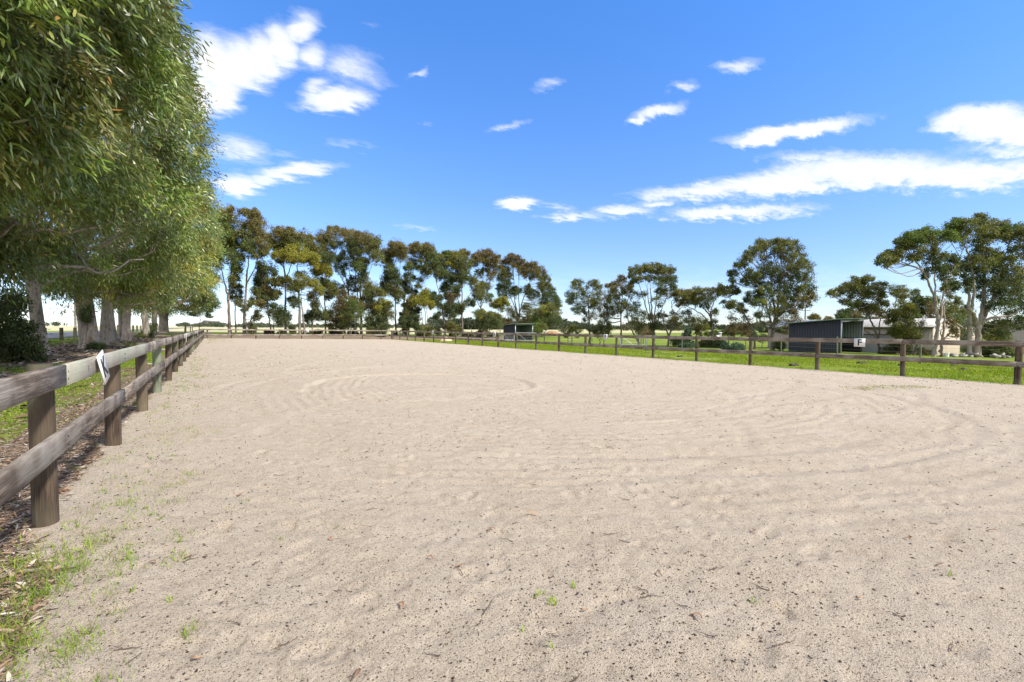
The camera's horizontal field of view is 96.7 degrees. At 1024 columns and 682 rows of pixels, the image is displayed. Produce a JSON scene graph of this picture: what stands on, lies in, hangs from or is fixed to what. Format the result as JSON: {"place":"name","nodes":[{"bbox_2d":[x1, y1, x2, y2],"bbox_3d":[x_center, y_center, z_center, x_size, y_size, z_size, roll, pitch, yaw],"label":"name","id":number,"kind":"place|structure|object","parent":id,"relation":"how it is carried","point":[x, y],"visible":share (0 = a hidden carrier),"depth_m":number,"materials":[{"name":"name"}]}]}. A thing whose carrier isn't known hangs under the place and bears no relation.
{"place":"outdoors","nodes":[
{"label":"outdoors","id":0,"kind":"place"},
{"bbox_2d":[30,327,195,338],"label":"road","id":1,"kind":"structure","parent":0,"point":[56,334],"depth_m":44.70,"materials":[{"name":"grey asphalt"}]},
{"bbox_2d":[0,326,1023,641],"bbox_3d":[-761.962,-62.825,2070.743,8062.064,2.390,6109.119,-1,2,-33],"label":"ground","id":2,"kind":"structure","parent":0,"point":[434,336],"depth_m":20.95,"materials":[{"name":"green plant"}]},
{"bbox_2d":[0,277,51,362],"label":"shrub","id":3,"kind":"object","parent":2,"relation":"on","point":[17,343],"visible":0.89,"depth_m":14.13,"materials":[{"name":"green plant"}]},
{"bbox_2d":[0,400,102,460],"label":"leaf litter","id":4,"kind":"object","parent":2,"relation":"on","point":[26,421],"visible":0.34,"depth_m":5.37,"materials":[{"name":"brown plant"}]},
{"bbox_2d":[74,301,97,346],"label":"tree","id":5,"kind":"object","parent":2,"relation":"on","point":[85,318],"visible":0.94,"depth_m":21.77,"materials":[{"name":"green plant"}]},
{"bbox_2d":[0,336,177,421],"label":"leaf litter","id":6,"kind":"object","parent":2,"relation":"on","point":[63,346],"visible":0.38,"depth_m":18.34,"materials":[{"name":"brown plant"}]},
{"bbox_2d":[0,340,177,504],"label":"verge grass","id":7,"kind":"structure","parent":2,"relation":"on","point":[82,381],"depth_m":9.37,"materials":[{"name":"green plant"}]},
{"bbox_2d":[82,339,107,349],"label":"shrub","id":8,"kind":"object","parent":2,"relation":"on","point":[97,345],"visible":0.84,"depth_m":21.60,"materials":[{"name":"green plant"}]},
{"bbox_2d":[46,325,158,339],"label":"roadside fence","id":9,"kind":"object","parent":2,"relation":"on","point":[61,336],"visible":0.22,"depth_m":37.12,"materials":[{"name":"brown wood"}]},
{"bbox_2d":[0,0,213,224],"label":"gum tree","id":10,"kind":"object","parent":2,"relation":"on","point":[63,62],"visible":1,"depth_m":7.61,"materials":[{"name":"green plant"}]},
{"bbox_2d":[0,0,214,308],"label":"gum tree","id":11,"kind":"object","parent":2,"relation":"on","point":[19,247],"visible":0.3,"depth_m":12.96,"materials":[{"name":"green plant"}]},
{"bbox_2d":[0,66,227,354],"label":"gum tree","id":12,"kind":"object","parent":2,"relation":"on","point":[166,240],"visible":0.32,"depth_m":18.84,"materials":[{"name":"green plant"}]},
{"bbox_2d":[0,28,229,348],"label":"gum tree","id":13,"kind":"object","parent":2,"relation":"on","point":[92,334],"visible":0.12,"depth_m":22.64,"materials":[{"name":"green plant"}]},
{"bbox_2d":[40,119,233,344],"bbox_3d":[-21.758,-7.909,26.980,9.208,16.721,11.164,1,2,24],"label":"gum tree","id":14,"kind":"object","parent":2,"relation":"on","point":[104,328],"visible":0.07,"depth_m":27.18,"materials":[{"name":"green plant"}]},
{"bbox_2d":[49,120,228,342],"bbox_3d":[-25.337,-7.863,30.745,10.680,16.377,10.516,-1,2,-33],"label":"gum tree","id":15,"kind":"object","parent":2,"relation":"on","point":[113,337],"visible":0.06,"depth_m":30.68,"materials":[{"name":"green plant"}]},
{"bbox_2d":[135,322,159,337],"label":"shrub","id":16,"kind":"object","parent":2,"relation":"on","point":[153,329],"visible":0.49,"depth_m":43.31,"materials":[{"name":"green plant"}]},
{"bbox_2d":[92,221,225,338],"bbox_3d":[-31.497,-7.398,39.681,10.770,14.821,10.801,1,2,37],"label":"gum tree","id":17,"kind":"object","parent":2,"relation":"on","point":[120,316],"visible":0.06,"depth_m":38.59,"materials":[{"name":"green plant"}]},
{"bbox_2d":[90,148,228,340],"bbox_3d":[-27.598,-7.376,33.771,8.119,15.216,12.348,1,2,38],"label":"gum tree","id":18,"kind":"object","parent":2,"relation":"on","point":[126,329],"visible":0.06,"depth_m":34.64,"materials":[{"name":"green plant"}]},
{"bbox_2d":[130,199,222,337],"bbox_3d":[-34.566,-7.815,43.034,12.947,15.522,9.845,-1,2,-33],"label":"gum tree","id":19,"kind":"object","parent":2,"relation":"on","point":[145,325],"visible":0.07,"depth_m":46.05,"materials":[{"name":"green plant"}]},
{"bbox_2d":[151,266,222,333],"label":"gum tree","id":20,"kind":"object","parent":2,"relation":"on","point":[208,297],"visible":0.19,"depth_m":51.28,"materials":[{"name":"green plant"}]},
{"bbox_2d":[151,226,225,332],"bbox_3d":[-43.155,-8.181,57.991,11.842,14.709,10.696,0,2,9],"label":"gum tree","id":21,"kind":"object","parent":2,"relation":"on","point":[163,324],"visible":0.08,"depth_m":57.05,"materials":[{"name":"green plant"}]},
{"bbox_2d":[186,298,218,328],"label":"tree","id":22,"kind":"object","parent":2,"relation":"on","point":[199,312],"visible":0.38,"depth_m":69.23,"materials":[{"name":"green plant"}]},
{"bbox_2d":[210,203,249,333],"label":"gum tree","id":23,"kind":"object","parent":2,"relation":"on","point":[235,257],"visible":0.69,"depth_m":55.58,"materials":[{"name":"green plant"}]},
{"bbox_2d":[226,276,244,333],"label":"gum tree","id":24,"kind":"object","parent":2,"relation":"on","point":[238,289],"visible":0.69,"depth_m":58.09,"materials":[{"name":"green plant"}]},
{"bbox_2d":[233,295,265,333],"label":"tree","id":25,"kind":"object","parent":2,"relation":"on","point":[257,315],"visible":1,"depth_m":55.03,"materials":[{"name":"green plant"}]},
{"bbox_2d":[233,206,270,333],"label":"gum tree","id":26,"kind":"object","parent":2,"relation":"on","point":[253,222],"visible":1,"depth_m":55.11,"materials":[{"name":"green plant"}]},
{"bbox_2d":[247,259,293,333],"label":"tree","id":27,"kind":"object","parent":2,"relation":"on","point":[268,294],"visible":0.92,"depth_m":57.46,"materials":[{"name":"green plant"}]},
{"bbox_2d":[261,224,317,333],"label":"gum tree","id":28,"kind":"object","parent":2,"relation":"on","point":[287,234],"visible":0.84,"depth_m":60.78,"materials":[{"name":"green plant"}]},
{"bbox_2d":[267,242,325,333],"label":"wattle tree","id":29,"kind":"object","parent":2,"relation":"on","point":[292,253],"visible":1,"depth_m":57.98,"materials":[{"name":"green plant"}]},
{"bbox_2d":[175,321,424,327],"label":"distant trees","id":30,"kind":"object","parent":2,"relation":"on","point":[220,324],"visible":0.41,"depth_m":763.21,"materials":[{"name":"green plant"}]},
{"bbox_2d":[301,289,322,333],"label":"tree","id":31,"kind":"object","parent":2,"relation":"on","point":[309,315],"visible":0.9,"depth_m":60.97,"materials":[{"name":"green plant"}]},
{"bbox_2d":[306,240,338,333],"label":"wattle tree","id":32,"kind":"object","parent":2,"relation":"on","point":[325,267],"visible":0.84,"depth_m":61.35,"materials":[{"name":"plant"}]},
{"bbox_2d":[314,224,354,333],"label":"gum tree","id":33,"kind":"object","parent":2,"relation":"on","point":[325,238],"visible":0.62,"depth_m":67.24,"materials":[{"name":"green plant"}]},
{"bbox_2d":[321,288,349,333],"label":"tree","id":34,"kind":"object","parent":2,"relation":"on","point":[335,307],"visible":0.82,"depth_m":61.96,"materials":[{"name":"green plant"}]},
{"bbox_2d":[334,293,367,333],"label":"tree","id":35,"kind":"object","parent":2,"relation":"on","point":[351,319],"visible":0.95,"depth_m":61.74,"materials":[{"name":"green plant"}]},
{"bbox_2d":[342,228,388,333],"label":"gum tree","id":36,"kind":"object","parent":2,"relation":"on","point":[353,240],"visible":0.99,"depth_m":63.93,"materials":[{"name":"green plant"}]},
{"bbox_2d":[361,313,392,336],"bbox_3d":[-19.093,-1.956,64.365,4.416,4.220,6.042,0,2,-14],"label":"shrub","id":37,"kind":"object","parent":2,"relation":"on","point":[377,321],"visible":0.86,"depth_m":63.03,"materials":[{"name":"green plant"}]},
{"bbox_2d":[363,297,395,321],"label":"tree","id":38,"kind":"object","parent":2,"relation":"on","point":[380,306],"visible":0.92,"depth_m":64.51,"materials":[{"name":"green plant"}]},
{"bbox_2d":[379,237,410,334],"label":"gum tree","id":39,"kind":"object","parent":2,"relation":"on","point":[397,250],"visible":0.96,"depth_m":67.38,"materials":[{"name":"green plant"}]},
{"bbox_2d":[398,293,421,335],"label":"tree","id":40,"kind":"object","parent":2,"relation":"on","point":[409,316],"visible":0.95,"depth_m":66.64,"materials":[{"name":"green plant"}]},
{"bbox_2d":[396,240,440,335],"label":"gum tree","id":41,"kind":"object","parent":2,"relation":"on","point":[424,250],"visible":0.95,"depth_m":69.60,"materials":[{"name":"green plant"}]},
{"bbox_2d":[409,287,435,326],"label":"wattle tree","id":42,"kind":"object","parent":2,"relation":"on","point":[422,297],"visible":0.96,"depth_m":66.83,"materials":[{"name":"green plant"}]},
{"bbox_2d":[416,324,434,336],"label":"shrub","id":43,"kind":"object","parent":2,"relation":"on","point":[428,328],"visible":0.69,"depth_m":66.99,"materials":[{"name":"green plant"}]},
{"bbox_2d":[429,252,452,335],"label":"gum tree","id":44,"kind":"object","parent":2,"relation":"on","point":[438,299],"visible":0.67,"depth_m":71.27,"materials":[{"name":"green plant"}]},
{"bbox_2d":[444,291,460,321],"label":"tree","id":45,"kind":"object","parent":2,"relation":"on","point":[450,299],"visible":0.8,"depth_m":71.99,"materials":[{"name":"green plant"}]},
{"bbox_2d":[444,321,462,335],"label":"shrub","id":46,"kind":"object","parent":2,"relation":"on","point":[450,326],"visible":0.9,"depth_m":70.70,"materials":[{"name":"green plant"}]},
{"bbox_2d":[437,248,476,335],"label":"gum tree","id":47,"kind":"object","parent":2,"relation":"on","point":[454,261],"visible":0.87,"depth_m":73.54,"materials":[{"name":"green plant"}]},
{"bbox_2d":[468,247,503,308],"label":"gum tree","id":48,"kind":"object","parent":2,"relation":"on","point":[485,260],"visible":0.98,"depth_m":76.78,"materials":[{"name":"green plant"}]},
{"bbox_2d":[471,308,504,337],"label":"tree","id":49,"kind":"object","parent":2,"relation":"on","point":[489,319],"visible":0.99,"depth_m":70.13,"materials":[{"name":"green plant"}]},
{"bbox_2d":[426,317,571,329],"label":"distant trees","id":50,"kind":"object","parent":2,"relation":"on","point":[468,323],"visible":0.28,"depth_m":322.01,"materials":[{"name":"green plant"}]},
{"bbox_2d":[489,295,511,313],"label":"wattle tree","id":51,"kind":"object","parent":2,"relation":"on","point":[499,303],"visible":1,"depth_m":76.41,"materials":[{"name":"green plant"}]},
{"bbox_2d":[1,338,1023,681],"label":"sand arena","id":52,"kind":"object","parent":2,"relation":"on","point":[371,402],"visible":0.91,"depth_m":2.81},
{"bbox_2d":[0,364,178,681],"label":"leaf litter","id":53,"kind":"object","parent":52,"relation":"on","point":[13,524],"visible":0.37,"depth_m":2.71,"materials":[{"name":"brown plant"}]},
{"bbox_2d":[0,329,204,527],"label":"arena fence","id":54,"kind":"object","parent":52,"relation":"on","point":[35,386],"visible":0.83,"depth_m":2.73,"materials":[{"name":"brown wood"}]},
{"bbox_2d":[96,350,109,384],"bbox_3d":[-3.170,0.201,3.534,0.012,0.225,0.200,-10,21,-31],"label":"letter board","id":55,"kind":"object","parent":54,"relation":"attached to","point":[103,367],"visible":1,"depth_m":3.51,"materials":[{"name":"metal"}]},
{"bbox_2d":[0,356,248,681],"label":"edge weeds","id":56,"kind":"object","parent":52,"relation":"on","point":[41,592],"visible":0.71,"depth_m":2.12,"materials":[{"name":"green plant"}]},
{"bbox_2d":[205,329,390,338],"bbox_3d":[-22.919,-0.575,51.008,19.041,1.562,0.190,-1,2,-33],"label":"arena fence","id":57,"kind":"object","parent":52,"relation":"on","point":[301,334],"visible":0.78,"depth_m":50.09,"materials":[{"name":"brown wood"}]},
{"bbox_2d":[9,346,1022,681],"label":"sand debris","id":58,"kind":"object","parent":52,"relation":"on","point":[531,542],"visible":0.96,"depth_m":2.26,"materials":[{"name":"brown plant"}]},
{"bbox_2d":[206,338,1015,391],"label":"edge weeds","id":59,"kind":"object","parent":52,"relation":"on","point":[743,364],"visible":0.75,"depth_m":11.20,"materials":[{"name":"green plant"}]},
{"bbox_2d":[391,330,1023,384],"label":"arena fence","id":60,"kind":"object","parent":52,"relation":"on","point":[1017,364],"visible":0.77,"depth_m":16.83,"materials":[{"name":"wood"}]},
{"bbox_2d":[854,338,864,346],"bbox_3d":[11.739,0.054,15.369,0.012,0.280,0.320,-1,2,-33],"label":"letter board","id":61,"kind":"object","parent":60,"relation":"attached to","point":[859,342],"visible":1,"depth_m":15.37,"materials":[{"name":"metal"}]},
{"bbox_2d":[502,323,534,339],"bbox_3d":[0.901,-1.310,64.952,3.344,2.450,3.489,-1,2,-33],"label":"horse shelter","id":62,"kind":"object","parent":2,"relation":"on","point":[518,327],"visible":0.74,"depth_m":65.00,"materials":[{"name":"metal"}]},
{"bbox_2d":[503,302,536,325],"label":"tree","id":63,"kind":"object","parent":2,"relation":"on","point":[516,317],"visible":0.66,"depth_m":82.73,"materials":[{"name":"green plant"}]},
{"bbox_2d":[495,253,562,320],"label":"gum tree","id":64,"kind":"object","parent":2,"relation":"on","point":[532,269],"visible":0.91,"depth_m":83.54,"materials":[{"name":"green plant"}]},
{"bbox_2d":[533,321,547,332],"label":"shrub","id":65,"kind":"object","parent":2,"relation":"on","point":[539,327],"visible":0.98,"depth_m":73.02,"materials":[{"name":"green plant"}]},
{"bbox_2d":[530,301,561,336],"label":"tree","id":66,"kind":"object","parent":2,"relation":"on","point":[545,315],"visible":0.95,"depth_m":78.23,"materials":[{"name":"green plant"}]},
{"bbox_2d":[556,324,583,341],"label":"shrub","id":67,"kind":"object","parent":2,"relation":"on","point":[573,328],"visible":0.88,"depth_m":55.57,"materials":[{"name":"green plant"}]},
{"bbox_2d":[564,278,603,343],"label":"gum tree","id":68,"kind":"object","parent":2,"relation":"on","point":[592,302],"visible":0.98,"depth_m":51.47,"materials":[{"name":"green plant"}]},
{"bbox_2d":[585,315,614,343],"bbox_3d":[9.528,-1.143,49.860,3.293,3.310,4.738,0,2,-10],"label":"shrub","id":69,"kind":"object","parent":2,"relation":"on","point":[597,328],"visible":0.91,"depth_m":48.65,"materials":[{"name":"green plant"}]},
{"bbox_2d":[590,274,639,343],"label":"gum tree","id":70,"kind":"object","parent":2,"relation":"on","point":[611,297],"visible":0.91,"depth_m":48.22,"materials":[{"name":"green plant"}]},
{"bbox_2d":[620,290,648,345],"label":"tree","id":71,"kind":"object","parent":2,"relation":"on","point":[636,321],"visible":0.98,"depth_m":46.98,"materials":[{"name":"green plant"}]},
{"bbox_2d":[627,261,678,345],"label":"gum tree","id":72,"kind":"object","parent":2,"relation":"on","point":[666,273],"visible":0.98,"depth_m":45.43,"materials":[{"name":"green plant"}]},
{"bbox_2d":[622,322,683,330],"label":"distant trees","id":73,"kind":"object","parent":2,"relation":"on","point":[625,326],"visible":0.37,"depth_m":245.06,"materials":[{"name":"green plant"}]},
{"bbox_2d":[570,321,758,329],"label":"distant trees","id":74,"kind":"object","parent":2,"relation":"on","point":[581,325],"visible":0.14,"depth_m":410.07,"materials":[{"name":"green plant"}]},
{"bbox_2d":[655,288,695,346],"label":"tree","id":75,"kind":"object","parent":2,"relation":"on","point":[673,320],"visible":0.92,"depth_m":44.70,"materials":[{"name":"green plant"}]},
{"bbox_2d":[676,325,694,347],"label":"conifer","id":76,"kind":"object","parent":2,"relation":"on","point":[687,343],"visible":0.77,"depth_m":41.96,"materials":[{"name":"green plant"}]},
{"bbox_2d":[678,308,709,336],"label":"tree","id":77,"kind":"object","parent":2,"relation":"on","point":[698,329],"visible":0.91,"depth_m":47.34,"materials":[{"name":"green plant"}]},
{"bbox_2d":[672,284,720,340],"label":"gum tree","id":78,"kind":"object","parent":2,"relation":"on","point":[702,298],"visible":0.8,"depth_m":44.53,"materials":[{"name":"green plant"}]},
{"bbox_2d":[698,340,711,346],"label":"shrub","id":79,"kind":"object","parent":2,"relation":"on","point":[703,343],"visible":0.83,"depth_m":44.73,"materials":[{"name":"green plant"}]},
{"bbox_2d":[703,328,737,340],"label":"hedge","id":80,"kind":"object","parent":2,"relation":"on","point":[715,332],"visible":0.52,"depth_m":60.84,"materials":[{"name":"green plant"}]},
{"bbox_2d":[724,321,741,341],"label":"shrub","id":81,"kind":"object","parent":2,"relation":"on","point":[730,330],"visible":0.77,"depth_m":53.51,"materials":[{"name":"green plant"}]},
{"bbox_2d":[715,282,756,348],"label":"tree","id":82,"kind":"object","parent":2,"relation":"on","point":[730,291],"visible":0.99,"depth_m":41.98,"materials":[{"name":"green plant"}]},
{"bbox_2d":[473,332,1012,363],"bbox_3d":[12.045,0.043,41.724,7.374,1.543,59.235,-1,2,-30],"label":"wire fence","id":83,"kind":"object","parent":2,"relation":"on","point":[920,350],"visible":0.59,"depth_m":29.25,"materials":[{"name":"grey metal"}]},
{"bbox_2d":[737,323,752,347],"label":"shrub","id":84,"kind":"object","parent":2,"relation":"on","point":[746,333],"visible":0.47,"depth_m":51.46,"materials":[{"name":"green plant"}]},
{"bbox_2d":[754,321,770,332],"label":"distant trees","id":85,"kind":"object","parent":2,"relation":"on","point":[762,327],"visible":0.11,"depth_m":163.01,"materials":[{"name":"green plant"}]},
{"bbox_2d":[725,236,820,349],"bbox_3d":[23.807,-4.337,41.147,9.001,10.625,4.372,0,2,-2],"label":"gum tree","id":86,"kind":"object","parent":2,"relation":"on","point":[781,248],"visible":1,"depth_m":40.56,"materials":[{"name":"green plant"}]},
{"bbox_2d":[771,341,786,350],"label":"shrub","id":87,"kind":"object","parent":2,"relation":"on","point":[776,344],"visible":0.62,"depth_m":39.70,"materials":[{"name":"green plant"}]},
{"bbox_2d":[786,318,867,353],"bbox_3d":[25.149,-0.444,36.394,4.565,2.703,4.226,-1,2,-33],"label":"horse shelter","id":88,"kind":"object","parent":2,"relation":"on","point":[851,328],"visible":0.9,"depth_m":35.67,"materials":[{"name":"metal"}]},
{"bbox_2d":[825,273,889,353],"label":"tree","id":89,"kind":"object","parent":2,"relation":"on","point":[861,287],"visible":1,"depth_m":35.97,"materials":[{"name":"green plant"}]},
{"bbox_2d":[833,307,886,318],"bbox_3d":[48.534,-1.984,62.436,9.187,5.587,5.571,-1,2,-33],"label":"tree clump","id":90,"kind":"object","parent":2,"relation":"on","point":[850,313],"visible":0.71,"depth_m":61.82,"materials":[{"name":"green plant"}]},
{"bbox_2d":[766,318,962,354],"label":"farm shed","id":91,"kind":"structure","parent":2,"relation":"on","point":[929,333],"depth_m":42.99,"materials":[{"name":"beige metal"}]},
{"bbox_2d":[863,334,889,352],"bbox_3d":[34.935,0.342,43.742,0.120,2.089,2.300,-1,2,-28],"label":"roller door","id":92,"kind":"structure","parent":91,"relation":"in","point":[873,346],"depth_m":43.99,"materials":[{"name":"grey metal"}]},
{"bbox_2d":[886,282,920,307],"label":"gum tree","id":93,"kind":"object","parent":2,"relation":"on","point":[898,292],"visible":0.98,"depth_m":56.54,"materials":[{"name":"green plant"}]},
{"bbox_2d":[879,344,931,355],"bbox_3d":[30.815,0.653,35.541,3.975,1.453,3.003,0,2,9],"label":"shrub","id":94,"kind":"object","parent":2,"relation":"on","point":[909,349],"visible":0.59,"depth_m":35.70,"materials":[{"name":"green plant"}]},
{"bbox_2d":[881,300,931,354],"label":"wattle tree","id":95,"kind":"object","parent":2,"relation":"on","point":[899,328],"visible":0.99,"depth_m":34.27,"materials":[{"name":"green plant"}]},
{"bbox_2d":[873,223,963,356],"bbox_3d":[27.975,-3.520,31.470,7.529,9.638,2.847,0,2,-6],"label":"gum tree","id":96,"kind":"object","parent":2,"relation":"on","point":[929,237],"visible":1,"depth_m":31.14,"materials":[{"name":"green plant"}]},
{"bbox_2d":[909,295,941,318],"bbox_3d":[53.947,-2.635,59.675,3.521,7.085,6.566,2,2,43],"label":"tree clump","id":97,"kind":"object","parent":2,"relation":"on","point":[921,301],"visible":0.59,"depth_m":59.01,"materials":[{"name":"green plant"}]},
{"bbox_2d":[924,295,977,318],"bbox_3d":[52.708,-2.222,54.638,9.440,6.546,3.983,-1,2,-33],"label":"tree clump","id":98,"kind":"object","parent":2,"relation":"on","point":[955,308],"visible":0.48,"depth_m":53.94,"materials":[{"name":"green plant"}]},
{"bbox_2d":[940,315,962,356],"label":"tree","id":99,"kind":"object","parent":2,"relation":"on","point":[953,328],"visible":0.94,"depth_m":30.59,"materials":[{"name":"green plant"}]},
{"bbox_2d":[947,312,974,351],"bbox_3d":[45.624,-0.558,45.955,2.875,4.839,6.520,2,2,44],"label":"shrub","id":100,"kind":"object","parent":2,"relation":"on","point":[960,318],"visible":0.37,"depth_m":45.30,"materials":[{"name":"plant"}]},
{"bbox_2d":[949,352,982,357],"bbox_3d":[33.036,1.033,33.481,2.559,0.422,1.426,0,2,-6],"label":"rubble pile","id":101,"kind":"object","parent":2,"relation":"on","point":[963,354],"visible":0.9,"depth_m":33.12,"materials":[{"name":"grey stone"}]},
{"bbox_2d":[941,212,1023,357],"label":"gum tree","id":102,"kind":"object","parent":2,"relation":"on","point":[990,258],"visible":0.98,"depth_m":33.05,"materials":[{"name":"green plant"}]},
{"bbox_2d":[962,329,1019,356],"bbox_3d":[39.586,0.437,37.179,5.303,3.014,3.392,-1,2,-33],"label":"shrub","id":103,"kind":"object","parent":2,"relation":"on","point":[1007,351],"visible":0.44,"depth_m":36.05,"materials":[{"name":"green plant"}]},
{"bbox_2d":[1004,324,1023,352],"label":"farm shed","id":104,"kind":"structure","parent":2,"relation":"on","point":[1018,335],"depth_m":45.73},
{"bbox_2d":[0,0,1023,326],"label":"sky","id":105,"kind":"structure","parent":0,"point":[586,140],"materials":[{"name":"blue"}]},
{"bbox_2d":[394,339,1023,384],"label":"paddock grass","id":106,"kind":"structure","parent":0,"point":[795,359],"depth_m":21.46,"materials":[{"name":"green plant"}]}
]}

